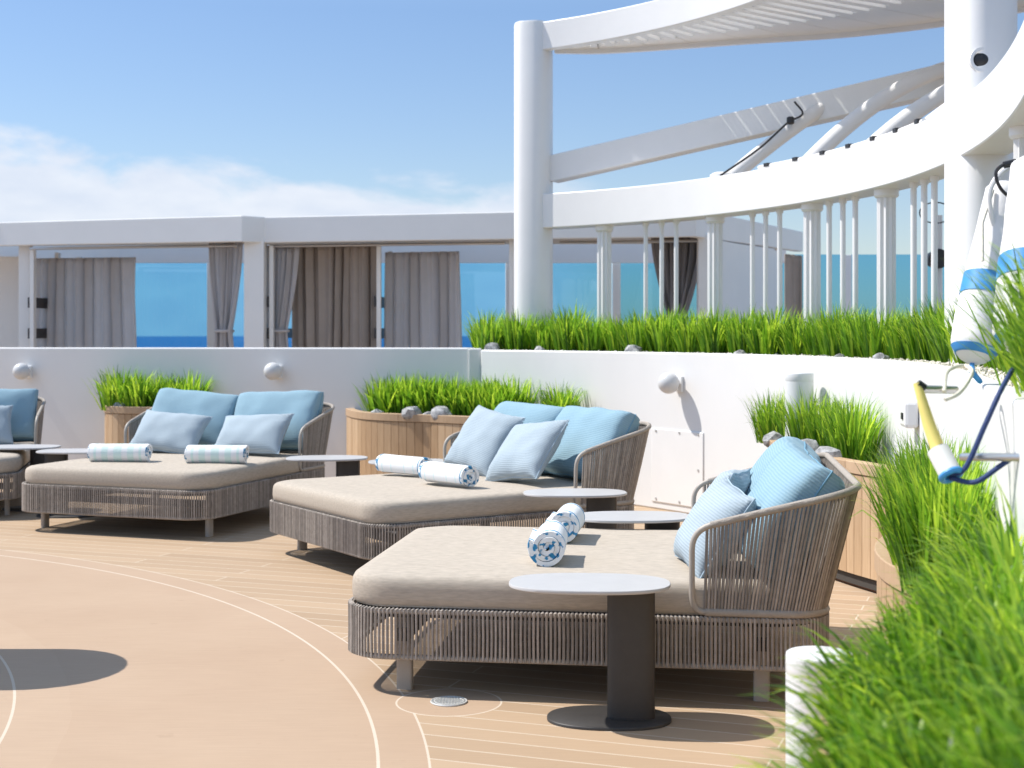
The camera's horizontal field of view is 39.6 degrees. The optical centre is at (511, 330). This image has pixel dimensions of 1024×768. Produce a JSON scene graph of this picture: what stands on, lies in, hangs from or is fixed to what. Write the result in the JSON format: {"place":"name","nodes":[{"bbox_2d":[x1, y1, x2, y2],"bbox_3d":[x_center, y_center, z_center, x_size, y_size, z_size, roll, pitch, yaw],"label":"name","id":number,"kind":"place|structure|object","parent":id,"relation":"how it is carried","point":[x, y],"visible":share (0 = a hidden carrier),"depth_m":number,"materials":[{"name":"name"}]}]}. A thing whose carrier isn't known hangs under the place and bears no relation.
{"place":"outdoors","nodes":[
{"label":"outdoors","id":0,"kind":"place"},
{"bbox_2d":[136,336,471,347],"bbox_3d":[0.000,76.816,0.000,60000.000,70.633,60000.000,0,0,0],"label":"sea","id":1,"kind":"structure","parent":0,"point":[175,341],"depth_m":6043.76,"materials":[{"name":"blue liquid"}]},
{"bbox_2d":[0,478,876,767],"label":"deck","id":2,"kind":"structure","parent":0,"point":[132,642],"depth_m":6.16,"materials":[{"name":"brown wood"}]},
{"bbox_2d":[0,397,45,514],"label":"daybed","id":3,"kind":"object","parent":2,"relation":"on","point":[14,464],"visible":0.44,"depth_m":11.59,"materials":[{"name":"beige wicker"}]},
{"bbox_2d":[0,405,13,443],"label":"throw pillow","id":4,"kind":"object","parent":3,"relation":"on","point":[6,437],"visible":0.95,"depth_m":12.73,"materials":[{"name":"blue fabric"}]},
{"bbox_2d":[0,388,38,441],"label":"back cushion","id":5,"kind":"object","parent":3,"relation":"on","point":[23,402],"visible":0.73,"depth_m":13.04,"materials":[{"name":"blue fabric"}]},
{"bbox_2d":[0,444,60,511],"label":"side table","id":6,"kind":"object","parent":2,"relation":"on","point":[36,458],"visible":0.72,"depth_m":11.93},
{"bbox_2d":[36,448,93,517],"bbox_3d":[-3.542,1.235,11.550,0.627,0.530,0.410,0,0,0],"label":"side table","id":7,"kind":"object","parent":2,"relation":"on","point":[54,455],"visible":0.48,"depth_m":11.51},
{"bbox_2d":[104,406,150,443],"bbox_3d":[-3.703,1.130,14.433,1.199,0.740,0.456,0,0,17],"label":"wooden planter","id":8,"kind":"object","parent":2,"relation":"on","point":[117,418],"visible":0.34,"depth_m":14.30,"materials":[{"name":"brown wood"}]},
{"bbox_2d":[85,365,144,410],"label":"grass clump","id":9,"kind":"object","parent":8,"relation":"in","point":[108,397],"visible":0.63,"depth_m":14.40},
{"bbox_2d":[104,370,167,406],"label":"grass clump","id":10,"kind":"object","parent":8,"relation":"in","point":[138,396],"visible":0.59,"depth_m":14.32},
{"bbox_2d":[135,369,193,406],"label":"grass clump","id":11,"kind":"object","parent":8,"relation":"in","point":[153,395],"visible":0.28,"depth_m":14.34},
{"bbox_2d":[147,366,216,391],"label":"grass clump","id":12,"kind":"object","parent":8,"relation":"in","point":[190,385],"visible":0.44,"depth_m":14.22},
{"bbox_2d":[22,402,334,536],"bbox_3d":[-2.622,1.055,11.394,1.739,0.890,2.138,0,0,20],"label":"daybed","id":13,"kind":"object","parent":2,"relation":"on","point":[85,486],"visible":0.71,"depth_m":10.51,"materials":[{"name":"beige fabric"}]},
{"bbox_2d":[87,444,152,461],"bbox_3d":[-3.030,0.941,10.995,0.472,0.139,0.143,0,16,3],"label":"rolled towel","id":14,"kind":"object","parent":13,"relation":"on","point":[120,452],"visible":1,"depth_m":10.94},
{"bbox_2d":[129,409,212,453],"bbox_3d":[-2.856,0.850,11.869,0.649,0.417,0.205,4,-39,20],"label":"throw pillow","id":15,"kind":"object","parent":13,"relation":"on","point":[174,433],"visible":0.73,"depth_m":11.78,"materials":[{"name":"blue fabric"}]},
{"bbox_2d":[152,388,238,444],"bbox_3d":[-2.746,0.761,12.243,0.807,0.515,0.256,4,-27,18],"label":"back cushion","id":16,"kind":"object","parent":13,"relation":"on","point":[219,407],"visible":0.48,"depth_m":12.16,"materials":[{"name":"blue fabric"}]},
{"bbox_2d":[184,445,248,463],"bbox_3d":[-2.250,0.941,10.856,0.472,0.139,0.142,0,15,4],"label":"rolled towel","id":17,"kind":"object","parent":13,"relation":"on","point":[236,454],"visible":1,"depth_m":10.80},
{"bbox_2d":[215,413,293,454],"bbox_3d":[-2.123,0.846,11.610,0.650,0.419,0.194,-3,-43,21],"label":"throw pillow","id":18,"kind":"object","parent":13,"relation":"on","point":[263,434],"visible":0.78,"depth_m":11.52,"materials":[{"name":"blue fabric"}]},
{"bbox_2d":[234,390,323,450],"bbox_3d":[-1.992,0.758,11.977,0.808,0.529,0.251,-3,-29,21],"label":"back cushion","id":19,"kind":"object","parent":13,"relation":"on","point":[304,406],"visible":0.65,"depth_m":11.89,"materials":[{"name":"blue fabric"}]},
{"bbox_2d":[0,347,469,476],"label":"parapet wall","id":20,"kind":"structure","parent":2,"relation":"on","point":[74,415],"depth_m":14.44,"materials":[{"name":"paint"}]},
{"bbox_2d":[286,455,367,476],"bbox_3d":[-1.419,1.235,10.920,0.627,0.530,0.410,0,0,-4],"label":"side table","id":21,"kind":"object","parent":2,"relation":"on","point":[347,465],"visible":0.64,"depth_m":10.89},
{"bbox_2d":[0,212,802,347],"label":"cabana","id":22,"kind":"object","parent":2,"relation":"on","point":[486,237],"visible":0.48,"depth_m":17.30,"materials":[{"name":"paint"}]},
{"bbox_2d":[36,257,136,346],"bbox_3d":[-5.526,0.250,18.453,1.483,2.400,0.136,0,0,13],"label":"curtain","id":23,"kind":"object","parent":22,"relation":"hanging from","point":[91,302],"visible":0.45,"depth_m":18.43,"materials":[{"name":"fabric"}]},
{"bbox_2d":[209,242,242,347],"bbox_3d":[-3.500,0.175,17.402,0.446,2.550,0.230,0,0,0],"label":"curtain","id":24,"kind":"object","parent":22,"relation":"hanging from","point":[225,265],"visible":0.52,"depth_m":17.37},
{"bbox_2d":[267,245,299,347],"bbox_3d":[-2.817,0.200,17.435,0.400,2.500,0.217,0,0,32],"label":"curtain","id":25,"kind":"object","parent":22,"relation":"hanging from","point":[286,263],"visible":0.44,"depth_m":17.42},
{"bbox_2d":[292,243,376,347],"bbox_3d":[-2.196,0.185,17.625,1.129,2.530,0.126,0,0,13],"label":"curtain","id":26,"kind":"object","parent":22,"relation":"hanging from","point":[335,293],"visible":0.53,"depth_m":17.62,"materials":[{"name":"fabric"}]},
{"bbox_2d":[384,251,461,347],"bbox_3d":[-1.101,0.240,17.444,1.083,2.420,0.134,0,0,18],"label":"curtain","id":27,"kind":"object","parent":22,"relation":"hanging from","point":[422,299],"visible":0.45,"depth_m":17.43,"materials":[{"name":"fabric"}]},
{"bbox_2d":[651,237,696,322],"bbox_3d":[1.935,0.175,16.649,0.623,2.550,0.245,0,0,7],"label":"curtain","id":28,"kind":"object","parent":22,"relation":"hanging from","point":[687,267],"visible":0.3,"depth_m":16.61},
{"bbox_2d":[784,254,801,323],"bbox_3d":[3.891,0.200,19.630,0.120,2.500,0.635,0,0,30],"label":"curtain","id":29,"kind":"object","parent":22,"relation":"hanging from","point":[793,280],"visible":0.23,"depth_m":19.54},
{"bbox_2d":[346,408,469,474],"bbox_3d":[-0.531,1.130,13.230,2.696,0.740,0.872,0,0,31],"label":"wooden planter","id":30,"kind":"object","parent":2,"relation":"on","point":[371,436],"visible":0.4,"depth_m":13.05,"materials":[{"name":"brown wood"}]},
{"bbox_2d":[353,374,420,412],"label":"grass clump","id":31,"kind":"object","parent":30,"relation":"in","point":[374,402],"visible":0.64,"depth_m":13.37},
{"bbox_2d":[378,367,436,412],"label":"grass clump","id":32,"kind":"object","parent":30,"relation":"in","point":[400,404],"visible":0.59,"depth_m":13.30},
{"bbox_2d":[399,370,459,413],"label":"grass clump","id":33,"kind":"object","parent":30,"relation":"in","point":[426,396],"visible":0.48,"depth_m":13.25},
{"bbox_2d":[417,372,477,412],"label":"grass clump","id":34,"kind":"object","parent":30,"relation":"in","point":[452,394],"visible":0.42,"depth_m":13.15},
{"bbox_2d":[431,376,492,415],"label":"grass clump","id":35,"kind":"object","parent":30,"relation":"in","point":[456,410],"visible":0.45,"depth_m":13.11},
{"bbox_2d":[446,376,501,415],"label":"grass clump","id":36,"kind":"object","parent":30,"relation":"in","point":[471,406],"visible":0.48,"depth_m":12.99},
{"bbox_2d":[468,381,526,410],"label":"grass clump","id":37,"kind":"object","parent":30,"relation":"in","point":[495,401],"visible":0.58,"depth_m":12.85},
{"bbox_2d":[478,373,542,403],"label":"grass clump","id":38,"kind":"object","parent":30,"relation":"in","point":[526,399],"visible":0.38,"depth_m":12.97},
{"bbox_2d":[533,379,591,406],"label":"grass clump","id":39,"kind":"object","parent":30,"relation":"in","point":[559,399],"visible":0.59,"depth_m":12.55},
{"bbox_2d":[430,696,467,706],"bbox_3d":[-0.255,1.497,5.750,0.152,0.007,0.152,0,0,0],"label":"floor drain","id":40,"kind":"object","parent":2,"relation":"on","point":[447,701],"visible":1,"depth_m":5.74,"materials":[{"name":"silver metal"}]},
{"bbox_2d":[270,421,651,559],"bbox_3d":[-0.370,1.055,9.591,2.138,0.890,1.739,0,0,-33],"label":"daybed","id":41,"kind":"object","parent":2,"relation":"on","point":[350,515],"visible":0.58,"depth_m":8.97,"materials":[{"name":"beige fabric"}]},
{"bbox_2d":[375,454,431,474],"bbox_3d":[-0.749,0.936,9.895,0.452,0.140,0.143,0,-35,42],"label":"rolled towel","id":42,"kind":"object","parent":41,"relation":"on","point":[398,464],"visible":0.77,"depth_m":9.85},
{"bbox_2d":[418,461,478,486],"bbox_3d":[-0.414,0.933,9.246,0.452,0.145,0.147,0,-42,48],"label":"rolled towel","id":43,"kind":"object","parent":41,"relation":"on","point":[449,473],"visible":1,"depth_m":9.15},
{"bbox_2d":[443,405,524,476],"bbox_3d":[-0.202,0.781,10.120,0.549,0.508,0.198,12,-25,51],"label":"throw pillow","id":44,"kind":"object","parent":41,"relation":"on","point":[480,438],"visible":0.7,"depth_m":10.01,"materials":[{"name":"blue fabric"}]},
{"bbox_2d":[485,419,568,481],"bbox_3d":[0.099,0.804,9.514,0.202,0.488,0.571,44,-30,-23],"label":"throw pillow","id":45,"kind":"object","parent":41,"relation":"on","point":[527,451],"visible":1,"depth_m":9.38,"materials":[{"name":"blue fabric"}]},
{"bbox_2d":[494,401,563,474],"bbox_3d":[0.083,0.774,10.342,0.308,0.514,0.817,36,-21,-32],"label":"back cushion","id":46,"kind":"object","parent":41,"relation":"on","point":[534,413],"visible":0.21,"depth_m":10.19,"materials":[{"name":"blue fabric"}]},
{"bbox_2d":[544,406,639,483],"bbox_3d":[0.511,0.770,9.701,0.299,0.511,0.810,34,-16,-26],"label":"back cushion","id":47,"kind":"object","parent":41,"relation":"on","point":[587,428],"visible":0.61,"depth_m":9.53,"materials":[{"name":"blue fabric"}]},
{"bbox_2d":[207,255,851,347],"bbox_3d":[-0.030,0.195,20.600,20.460,2.610,0.120,0,0,0],"label":"glass windscreen","id":48,"kind":"object","parent":2,"relation":"on","point":[616,289],"visible":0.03,"depth_m":20.55,"materials":[{"name":"glass"}]},
{"bbox_2d":[523,488,626,528],"bbox_3d":[0.382,1.235,8.570,0.627,0.530,0.410,0,0,-2],"label":"side table","id":49,"kind":"object","parent":2,"relation":"on","point":[598,499],"visible":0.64,"depth_m":8.53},
{"bbox_2d":[509,573,670,730],"bbox_3d":[0.301,1.235,5.500,0.627,0.530,0.410,0,0,4],"label":"side table","id":50,"kind":"object","parent":2,"relation":"on","point":[630,706],"visible":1,"depth_m":5.45,"materials":[{"name":"metal"}]},
{"bbox_2d":[348,452,861,701],"bbox_3d":[0.444,1.055,6.576,2.138,0.890,1.739,0,0,7],"label":"daybed","id":51,"kind":"object","parent":2,"relation":"on","point":[413,582],"visible":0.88,"depth_m":5.79,"materials":[{"name":"fabric"}]},
{"bbox_2d":[527,520,567,566],"bbox_3d":[0.158,0.928,6.250,0.159,0.164,0.372,42,3,3],"label":"rolled towel","id":52,"kind":"object","parent":51,"relation":"on","point":[547,543],"visible":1,"depth_m":6.08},
{"bbox_2d":[545,503,584,542],"bbox_3d":[0.259,0.928,6.901,0.159,0.165,0.372,37,5,6],"label":"rolled towel","id":53,"kind":"object","parent":51,"relation":"on","point":[570,517],"visible":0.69,"depth_m":6.73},
{"bbox_2d":[673,478,756,578],"bbox_3d":[0.858,0.838,6.057,0.208,0.417,0.507,34,0,-5],"label":"throw pillow","id":54,"kind":"object","parent":51,"relation":"on","point":[725,498],"visible":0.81,"depth_m":5.92,"materials":[{"name":"blue fabric"}]},
{"bbox_2d":[708,468,750,493],"bbox_3d":[0.975,0.837,6.708,0.190,0.429,0.510,34,8,16],"label":"throw pillow","id":55,"kind":"object","parent":51,"relation":"on","point":[740,479],"visible":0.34,"depth_m":6.54,"materials":[{"name":"blue fabric"}]},
{"bbox_2d":[745,436,820,494],"bbox_3d":[1.277,0.775,6.869,0.304,0.516,0.810,34,6,9],"label":"back cushion","id":56,"kind":"object","parent":51,"relation":"on","point":[771,453],"visible":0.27,"depth_m":6.78,"materials":[{"name":"blue fabric"}]},
{"bbox_2d":[738,448,844,579],"bbox_3d":[1.174,0.768,6.077,0.312,0.509,0.812,34,3,5],"label":"back cushion","id":57,"kind":"object","parent":51,"relation":"on","point":[789,475],"visible":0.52,"depth_m":5.72,"materials":[{"name":"blue fabric"}]},
{"bbox_2d":[584,511,687,529],"bbox_3d":[0.631,1.235,7.470,0.627,0.530,0.410,0,0,-3],"label":"side table","id":58,"kind":"object","parent":2,"relation":"on","point":[659,520],"visible":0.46,"depth_m":7.43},
{"bbox_2d":[468,348,1023,562],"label":"raised planter","id":59,"kind":"object","parent":2,"relation":"on","point":[708,403],"visible":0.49,"depth_m":11.10,"materials":[{"name":"paint"}]},
{"bbox_2d":[463,308,511,349],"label":"grass clump","id":60,"kind":"object","parent":59,"relation":"on","point":[486,333],"visible":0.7,"depth_m":13.88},
{"bbox_2d":[494,305,545,349],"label":"grass clump","id":61,"kind":"object","parent":59,"relation":"in","point":[514,335],"visible":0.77,"depth_m":13.70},
{"bbox_2d":[522,314,558,350],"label":"grass clump","id":62,"kind":"object","parent":59,"relation":"on","point":[541,336],"visible":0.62,"depth_m":13.55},
{"bbox_2d":[542,306,592,350],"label":"grass clump","id":63,"kind":"object","parent":59,"relation":"in","point":[562,337],"visible":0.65,"depth_m":13.31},
{"bbox_2d":[568,312,608,350],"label":"grass clump","id":64,"kind":"object","parent":59,"relation":"in","point":[588,340],"visible":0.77,"depth_m":13.11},
{"bbox_2d":[598,314,645,351],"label":"grass clump","id":65,"kind":"object","parent":59,"relation":"in","point":[611,343],"visible":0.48,"depth_m":12.90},
{"bbox_2d":[608,307,669,351],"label":"grass clump","id":66,"kind":"object","parent":59,"relation":"in","point":[634,336],"visible":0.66,"depth_m":12.61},
{"bbox_2d":[637,307,688,351],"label":"grass clump","id":67,"kind":"object","parent":59,"relation":"in","point":[657,340],"visible":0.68,"depth_m":12.35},
{"bbox_2d":[658,372,682,393],"bbox_3d":[1.300,0.428,11.684,0.213,0.176,0.176,0,0,-33],"label":"wall lamp","id":68,"kind":"object","parent":59,"relation":"attached to","point":[669,383],"visible":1,"depth_m":11.62,"materials":[{"name":"paint"}]},
{"bbox_2d":[652,428,703,506],"bbox_3d":[1.366,1.130,11.763,0.024,0.620,0.660,0,0,-33],"label":"access panel","id":69,"kind":"object","parent":59,"relation":"attached to","point":[677,467],"visible":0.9,"depth_m":11.77,"materials":[{"name":"white paint"}]},
{"bbox_2d":[660,307,712,352],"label":"grass clump","id":70,"kind":"object","parent":59,"relation":"in","point":[684,342],"visible":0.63,"depth_m":12.11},
{"bbox_2d":[688,303,744,353],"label":"grass clump","id":71,"kind":"object","parent":59,"relation":"in","point":[710,340],"visible":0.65,"depth_m":11.85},
{"bbox_2d":[718,309,769,353],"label":"grass clump","id":72,"kind":"object","parent":59,"relation":"in","point":[735,340],"visible":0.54,"depth_m":11.60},
{"bbox_2d":[505,349,1020,389],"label":"gravel","id":73,"kind":"structure","parent":59,"relation":"in","point":[986,371],"depth_m":7.24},
{"bbox_2d":[992,156,1023,351],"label":"float bag","id":74,"kind":"object","parent":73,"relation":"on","point":[1014,209],"visible":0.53,"depth_m":4.53,"materials":[{"name":"plastic"}]},
{"bbox_2d":[738,306,800,354],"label":"grass clump","id":75,"kind":"object","parent":59,"relation":"in","point":[764,341],"visible":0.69,"depth_m":11.31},
{"bbox_2d":[766,310,820,355],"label":"grass clump","id":76,"kind":"object","parent":59,"relation":"in","point":[791,344],"visible":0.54,"depth_m":11.06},
{"bbox_2d":[793,307,842,355],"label":"grass clump","id":77,"kind":"object","parent":59,"relation":"in","point":[813,350],"visible":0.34,"depth_m":10.78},
{"bbox_2d":[806,297,870,355],"bbox_3d":[2.406,-0.018,10.483,0.552,0.475,0.565,0,0,39],"label":"grass clump","id":78,"kind":"object","parent":59,"relation":"on","point":[829,346],"visible":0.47,"depth_m":10.43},
{"bbox_2d":[824,304,892,357],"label":"grass clump","id":79,"kind":"object","parent":59,"relation":"in","point":[848,348],"visible":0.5,"depth_m":10.10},
{"bbox_2d":[844,305,907,357],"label":"grass clump","id":80,"kind":"object","parent":59,"relation":"in","point":[871,346],"visible":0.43,"depth_m":9.82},
{"bbox_2d":[873,310,917,359],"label":"grass clump","id":81,"kind":"object","parent":59,"relation":"in","point":[897,350],"visible":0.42,"depth_m":9.52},
{"bbox_2d":[900,400,918,427],"bbox_3d":[2.190,0.458,7.850,0.087,0.150,0.170,0,0,6],"label":"wall fitting","id":82,"kind":"object","parent":59,"relation":"attached to","point":[909,413],"depth_m":7.77,"materials":[{"name":"white paint"}]},
{"bbox_2d":[892,304,937,360],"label":"grass clump","id":83,"kind":"object","parent":59,"relation":"in","point":[913,350],"visible":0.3,"depth_m":9.20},
{"bbox_2d":[900,294,942,361],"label":"grass clump","id":84,"kind":"object","parent":59,"relation":"on","point":[927,353],"visible":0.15,"depth_m":8.94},
{"bbox_2d":[918,296,954,362],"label":"grass clump","id":85,"kind":"object","parent":59,"relation":"in","point":[944,354],"visible":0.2,"depth_m":8.39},
{"bbox_2d":[924,385,958,393],"bbox_3d":[1.165,0.159,3.873,0.121,0.027,0.027,0,0,-25],"label":"wall bar","id":86,"kind":"object","parent":59,"relation":"attached to","point":[939,388],"depth_m":3.86,"materials":[{"name":"silver metal"}]},
{"bbox_2d":[913,380,963,483],"bbox_3d":[1.139,0.269,3.794,0.070,0.272,0.161,0,0,-19],"label":"grab pole","id":87,"kind":"object","parent":86,"relation":"attached to","point":[943,460],"visible":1,"depth_m":3.78,"materials":[{"name":"plastic"}]},
{"bbox_2d":[949,368,1014,475],"bbox_3d":[1.270,0.242,3.762,0.237,0.284,0.093,0,0,-27],"label":"navy rope","id":88,"kind":"object","parent":87,"relation":"attached to","point":[983,428],"visible":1,"depth_m":3.71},
{"bbox_2d":[949,452,1015,484],"bbox_3d":[1.239,0.345,3.692,0.207,0.116,0.032,0,0,30],"label":"navy rope","id":89,"kind":"object","parent":87,"relation":"attached to","point":[992,471],"visible":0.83,"depth_m":3.69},
{"bbox_2d":[942,364,973,401],"bbox_3d":[1.255,0.144,3.986,0.064,0.095,0.367,0,0,26],"label":"cream rope","id":90,"kind":"object","parent":86,"relation":"hanging from","point":[960,391],"visible":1,"depth_m":3.91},
{"bbox_2d":[914,219,1023,396],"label":"grass","id":91,"kind":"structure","parent":59,"relation":"in","point":[1013,326],"depth_m":3.67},
{"bbox_2d":[959,453,1019,461],"bbox_3d":[1.257,0.322,3.626,0.027,0.050,0.366,0,0,-16],"label":"wall bar","id":92,"kind":"object","parent":59,"relation":"attached to","point":[1015,457],"depth_m":3.66,"materials":[{"name":"silver metal"}]},
{"bbox_2d":[514,0,1023,362],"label":"ring pergola","id":93,"kind":"object","parent":2,"relation":"on","point":[964,140],"visible":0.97,"depth_m":12.46,"materials":[{"name":"white paint"}]},
{"bbox_2d":[951,180,1008,383],"bbox_3d":[1.628,-0.173,4.865,0.170,0.700,0.342,0,0,43],"label":"float bag","id":94,"kind":"object","parent":93,"relation":"hanging from","point":[986,230],"visible":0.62,"depth_m":4.80,"materials":[{"name":"plastic"}]},
{"bbox_2d":[987,167,1009,225],"bbox_3d":[1.710,-0.465,4.860,0.186,0.212,0.020,0,0,-7],"label":"hanging rope","id":95,"kind":"object","parent":94,"relation":"attached to","point":[1002,171],"visible":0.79,"depth_m":4.84,"materials":[{"name":"white fabric"}]},
{"bbox_2d":[786,646,852,767],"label":"bollard lamp","id":96,"kind":"object","parent":2,"relation":"on","point":[792,698],"visible":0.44,"depth_m":3.95,"materials":[{"name":"white"}]},
{"bbox_2d":[769,440,895,592],"bbox_3d":[2.033,1.130,9.203,0.516,0.740,2.948,0,0,0],"label":"wooden planter","id":97,"kind":"object","parent":2,"relation":"on","point":[856,568],"visible":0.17,"depth_m":8.21,"materials":[{"name":"brown wood"}]},
{"bbox_2d":[738,388,784,443],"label":"grass clump","id":98,"kind":"object","parent":97,"relation":"in","point":[762,424],"visible":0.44,"depth_m":10.24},
{"bbox_2d":[761,387,814,436],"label":"grass clump","id":99,"kind":"object","parent":97,"relation":"in","point":[780,430],"visible":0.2,"depth_m":9.99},
{"bbox_2d":[785,372,813,435],"bbox_3d":[2.000,0.549,9.900,0.196,0.521,0.196,0,0,0],"label":"bollard lamp","id":100,"kind":"object","parent":97,"relation":"in","point":[794,381],"visible":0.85,"depth_m":9.82,"materials":[{"name":"white"}]},
{"bbox_2d":[772,386,838,439],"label":"grass clump","id":101,"kind":"object","parent":97,"relation":"in","point":[792,423],"visible":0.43,"depth_m":9.64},
{"bbox_2d":[794,391,856,445],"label":"grass clump","id":102,"kind":"object","parent":97,"relation":"in","point":[816,436],"visible":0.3,"depth_m":9.35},
{"bbox_2d":[803,389,888,461],"bbox_3d":[2.111,0.585,8.780,0.653,0.450,0.608,0,0,43],"label":"grass clump","id":103,"kind":"object","parent":97,"relation":"in","point":[847,438],"visible":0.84,"depth_m":8.69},
{"bbox_2d":[809,642,887,767],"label":"wooden planter","id":104,"kind":"object","parent":2,"relation":"on","point":[825,722],"visible":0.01,"depth_m":2.66,"materials":[{"name":"brown wood"}]},
{"bbox_2d":[731,475,1023,767],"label":"grass","id":105,"kind":"structure","parent":104,"relation":"in","point":[936,680],"depth_m":2.50,"materials":[{"name":"plant"}]},
{"bbox_2d":[874,535,917,638],"bbox_3d":[1.462,1.130,4.952,0.389,0.740,1.804,0,0,14],"label":"wooden planter","id":106,"kind":"object","parent":2,"relation":"on","point":[883,563],"visible":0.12,"depth_m":4.72,"materials":[{"name":"brown wood"}]},
{"bbox_2d":[845,427,965,519],"bbox_3d":[1.576,0.589,5.522,0.566,0.443,0.607,0,0,9],"label":"grass clump","id":107,"kind":"object","parent":106,"relation":"in","point":[879,485],"visible":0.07,"depth_m":5.55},
{"bbox_2d":[846,439,989,565],"bbox_3d":[1.352,0.577,4.582,0.608,0.466,0.615,0,0,32],"label":"grass clump","id":108,"kind":"object","parent":106,"relation":"in","point":[883,533],"visible":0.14,"depth_m":4.62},
{"bbox_2d":[855,430,980,502],"bbox_3d":[1.552,0.575,5.041,0.618,0.470,0.611,0,0,-3],"label":"grass clump","id":109,"kind":"object","parent":106,"relation":"in","point":[912,464],"visible":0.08,"depth_m":5.05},
{"bbox_2d":[855,448,986,538],"bbox_3d":[1.452,0.603,4.814,0.607,0.414,0.600,0,0,14],"label":"grass clump","id":110,"kind":"object","parent":106,"relation":"in","point":[889,487],"visible":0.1,"depth_m":4.83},
{"bbox_2d":[851,460,997,598],"bbox_3d":[1.335,0.590,4.414,0.592,0.440,0.598,0,0,-7],"label":"grass clump","id":111,"kind":"object","parent":106,"relation":"in","point":[902,535],"visible":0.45,"depth_m":4.30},
{"bbox_2d":[882,462,996,557],"bbox_3d":[1.410,0.597,4.391,0.547,0.426,0.553,0,0,5],"label":"grass clump","id":112,"kind":"object","parent":106,"relation":"in","point":[980,498],"visible":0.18,"depth_m":4.27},
{"bbox_2d":[919,202,943,308],"bbox_3d":[3.656,0.192,12.265,0.290,2.615,0.170,0,0,0],"label":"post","id":113,"kind":"object","parent":2,"relation":"on","point":[940,257],"visible":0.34,"depth_m":12.27,"materials":[{"name":"metal"}]},
{"bbox_2d":[0,0,1023,335],"label":"sky","id":114,"kind":"structure","parent":0,"point":[110,109],"materials":[{"name":"blue"}]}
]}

